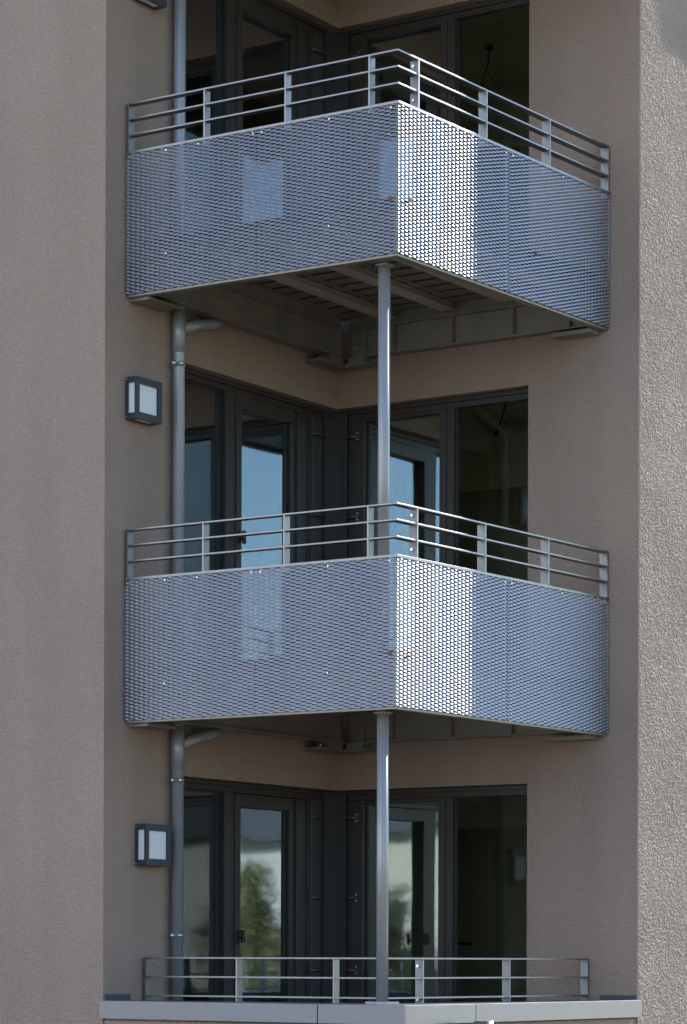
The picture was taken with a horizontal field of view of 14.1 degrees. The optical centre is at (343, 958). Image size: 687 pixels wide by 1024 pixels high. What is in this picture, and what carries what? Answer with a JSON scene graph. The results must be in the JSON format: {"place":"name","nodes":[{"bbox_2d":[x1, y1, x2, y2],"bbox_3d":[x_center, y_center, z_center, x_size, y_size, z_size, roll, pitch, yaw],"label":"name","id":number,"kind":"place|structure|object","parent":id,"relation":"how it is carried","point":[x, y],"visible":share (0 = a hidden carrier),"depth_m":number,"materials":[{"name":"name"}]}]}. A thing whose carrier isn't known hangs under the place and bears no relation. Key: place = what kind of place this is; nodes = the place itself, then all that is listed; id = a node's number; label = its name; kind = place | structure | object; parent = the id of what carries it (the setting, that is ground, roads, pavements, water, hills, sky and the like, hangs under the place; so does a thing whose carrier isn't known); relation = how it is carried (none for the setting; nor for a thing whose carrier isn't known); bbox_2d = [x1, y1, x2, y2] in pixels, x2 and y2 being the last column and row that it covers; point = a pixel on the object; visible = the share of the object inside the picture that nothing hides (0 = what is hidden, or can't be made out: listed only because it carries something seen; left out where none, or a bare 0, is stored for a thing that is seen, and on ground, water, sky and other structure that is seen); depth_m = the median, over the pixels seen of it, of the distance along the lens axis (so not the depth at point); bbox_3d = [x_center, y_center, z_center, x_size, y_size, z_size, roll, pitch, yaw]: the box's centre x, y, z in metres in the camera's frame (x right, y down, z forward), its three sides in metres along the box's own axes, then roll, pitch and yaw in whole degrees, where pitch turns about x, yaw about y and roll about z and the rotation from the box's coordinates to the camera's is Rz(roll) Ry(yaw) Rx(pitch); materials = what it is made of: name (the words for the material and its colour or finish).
{"place":"outdoors","nodes":[
{"label":"outdoors","id":0,"kind":"place"},
{"label":"pavement","id":1,"kind":"structure","parent":0,"visible":0},
{"bbox_2d":[0,0,686,1023],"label":"apartment building","id":2,"kind":"structure","parent":1,"relation":"on","point":[528,846],"depth_m":20.04,"materials":[{"name":"paint"}]},
{"bbox_2d":[125,376,161,425],"bbox_3d":[-1.369,-3.817,19.058,0.101,0.286,0.289,0,0,33],"label":"wall lamp","id":3,"kind":"object","parent":2,"relation":"attached to","point":[143,400],"visible":1,"depth_m":19.00,"materials":[{"name":"grey metal"}]},
{"bbox_2d":[134,0,166,9],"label":"wall lamp","id":4,"kind":"object","parent":2,"relation":"attached to","point":[156,4],"visible":1,"depth_m":19.14,"materials":[{"name":"grey metal"}]},
{"bbox_2d":[135,824,170,866],"bbox_3d":[-1.311,-0.778,19.160,0.101,0.286,0.289,0,0,33],"label":"wall lamp","id":5,"kind":"object","parent":2,"relation":"attached to","point":[152,845],"visible":1,"depth_m":19.09,"materials":[{"name":"grey metal"}]},
{"bbox_2d":[170,0,222,1000],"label":"downpipe","id":6,"kind":"object","parent":2,"relation":"attached to","point":[181,329],"visible":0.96,"depth_m":19.35,"materials":[{"name":"metal"}]},
{"bbox_2d":[183,778,322,1001],"bbox_3d":[-0.726,-0.176,20.379,0.087,2.205,1.950,0,0,33],"label":"window frame","id":7,"kind":"structure","parent":2,"relation":"in","point":[208,865],"depth_m":20.08,"materials":[{"name":"black metal"}]},
{"bbox_2d":[184,368,323,662],"bbox_3d":[-0.717,-3.076,20.380,0.087,2.205,1.950,0,0,33],"label":"window frame","id":8,"kind":"structure","parent":2,"relation":"in","point":[209,399],"depth_m":20.09,"materials":[{"name":"black metal"}]},
{"bbox_2d":[185,0,324,262],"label":"window frame","id":9,"kind":"structure","parent":2,"relation":"in","point":[210,24],"depth_m":20.10,"materials":[{"name":"black metal"}]},
{"bbox_2d":[233,793,305,1001],"bbox_3d":[-0.541,-0.175,20.626,0.127,2.045,0.946,0,0,33],"label":"balcony door","id":10,"kind":"structure","parent":2,"relation":"in","point":[270,832],"depth_m":20.70,"materials":[{"name":"black"}]},
{"bbox_2d":[234,394,306,659],"bbox_3d":[-0.532,-3.075,20.627,0.127,2.045,0.946,0,0,33],"label":"balcony door","id":11,"kind":"structure","parent":2,"relation":"in","point":[271,440],"depth_m":20.67,"materials":[{"name":"clear glass"}]},
{"bbox_2d":[236,0,307,298],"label":"balcony door","id":12,"kind":"structure","parent":2,"relation":"in","point":[267,43],"depth_m":20.64,"materials":[{"name":"black"}]},
{"bbox_2d":[125,502,608,754],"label":"balcony","id":13,"kind":"structure","parent":2,"relation":"attached to","point":[423,696],"depth_m":18.61,"materials":[{"name":"metal"}]},
{"bbox_2d":[375,262,393,649],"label":"support column","id":14,"kind":"structure","parent":13,"relation":"on","point":[383,390],"depth_m":18.01,"materials":[{"name":"grey metal"}]},
{"bbox_2d":[126,49,609,373],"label":"balcony","id":15,"kind":"structure","parent":2,"relation":"attached to","point":[323,259],"depth_m":18.78,"materials":[{"name":"metal"}]},
{"bbox_2d":[99,994,640,1023],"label":"parapet","id":16,"kind":"structure","parent":2,"relation":"on","point":[125,1007],"depth_m":18.13,"materials":[{"name":"paint"}]},
{"bbox_2d":[144,957,588,1002],"bbox_3d":[0.385,0.144,18.871,1.505,0.300,3.242,0,0,75],"label":"railing","id":17,"kind":"object","parent":16,"relation":"on","point":[419,978],"visible":1,"depth_m":18.75,"materials":[{"name":"metal"}]},
{"bbox_2d":[365,711,398,1003],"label":"support column","id":18,"kind":"structure","parent":16,"relation":"on","point":[382,898],"depth_m":18.01,"materials":[{"name":"grey metal"}]},
{"bbox_2d":[346,785,526,1002],"bbox_3d":[0.721,-0.171,20.818,1.618,2.205,0.087,0,0,33],"label":"window frame","id":19,"kind":"structure","parent":2,"relation":"in","point":[452,794],"depth_m":20.75,"materials":[{"name":"black metal"}]},
{"bbox_2d":[348,388,527,658],"bbox_3d":[0.729,-3.071,20.819,1.618,2.205,0.087,0,0,33],"label":"window frame","id":20,"kind":"structure","parent":2,"relation":"in","point":[452,405],"depth_m":20.75,"materials":[{"name":"black metal"}]},
{"bbox_2d":[349,0,528,319],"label":"window frame","id":21,"kind":"structure","parent":2,"relation":"in","point":[454,16],"depth_m":20.75,"materials":[{"name":"black metal"}]},
{"bbox_2d":[474,1021,493,1023],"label":"outlet pipe","id":22,"kind":"object","parent":2,"relation":"attached to","point":[483,1022],"visible":1,"depth_m":17.62,"materials":[{"name":"metal"}]},
{"bbox_2d":[479,44,492,86],"bbox_3d":[1.160,-7.291,22.790,0.129,0.351,0.068,0,0,33],"label":"hanging cable","id":23,"kind":"object","parent":2,"relation":"hanging from","point":[488,47],"visible":0.93,"depth_m":22.77,"materials":[{"name":"black plastic"}]},
{"bbox_2d":[457,827,526,1001],"bbox_3d":[1.304,-0.094,23.805,0.900,2.043,0.111,0,0,33],"label":"interior door","id":24,"kind":"structure","parent":2,"relation":"in","point":[492,862],"depth_m":23.85,"materials":[{"name":"black paint"}]},
{"bbox_2d":[458,486,527,669],"bbox_3d":[1.313,-2.994,23.806,0.900,2.043,0.111,0,0,33],"label":"interior door","id":25,"kind":"structure","parent":2,"relation":"in","point":[505,507],"depth_m":23.82,"materials":[{"name":"black paint"}]},
{"bbox_2d":[460,145,528,246],"bbox_3d":[1.339,-5.894,23.835,0.900,2.043,0.044,0,0,33],"label":"interior door","id":26,"kind":"structure","parent":2,"relation":"in","point":[524,149],"depth_m":23.83,"materials":[{"name":"black paint"}]},
{"bbox_2d":[493,403,507,435],"bbox_3d":[1.271,-4.391,22.472,0.129,0.351,0.068,0,0,33],"label":"hanging cable","id":27,"kind":"object","parent":2,"relation":"hanging from","point":[496,432],"visible":0.6,"depth_m":22.46,"materials":[{"name":"black plastic"}]}
]}

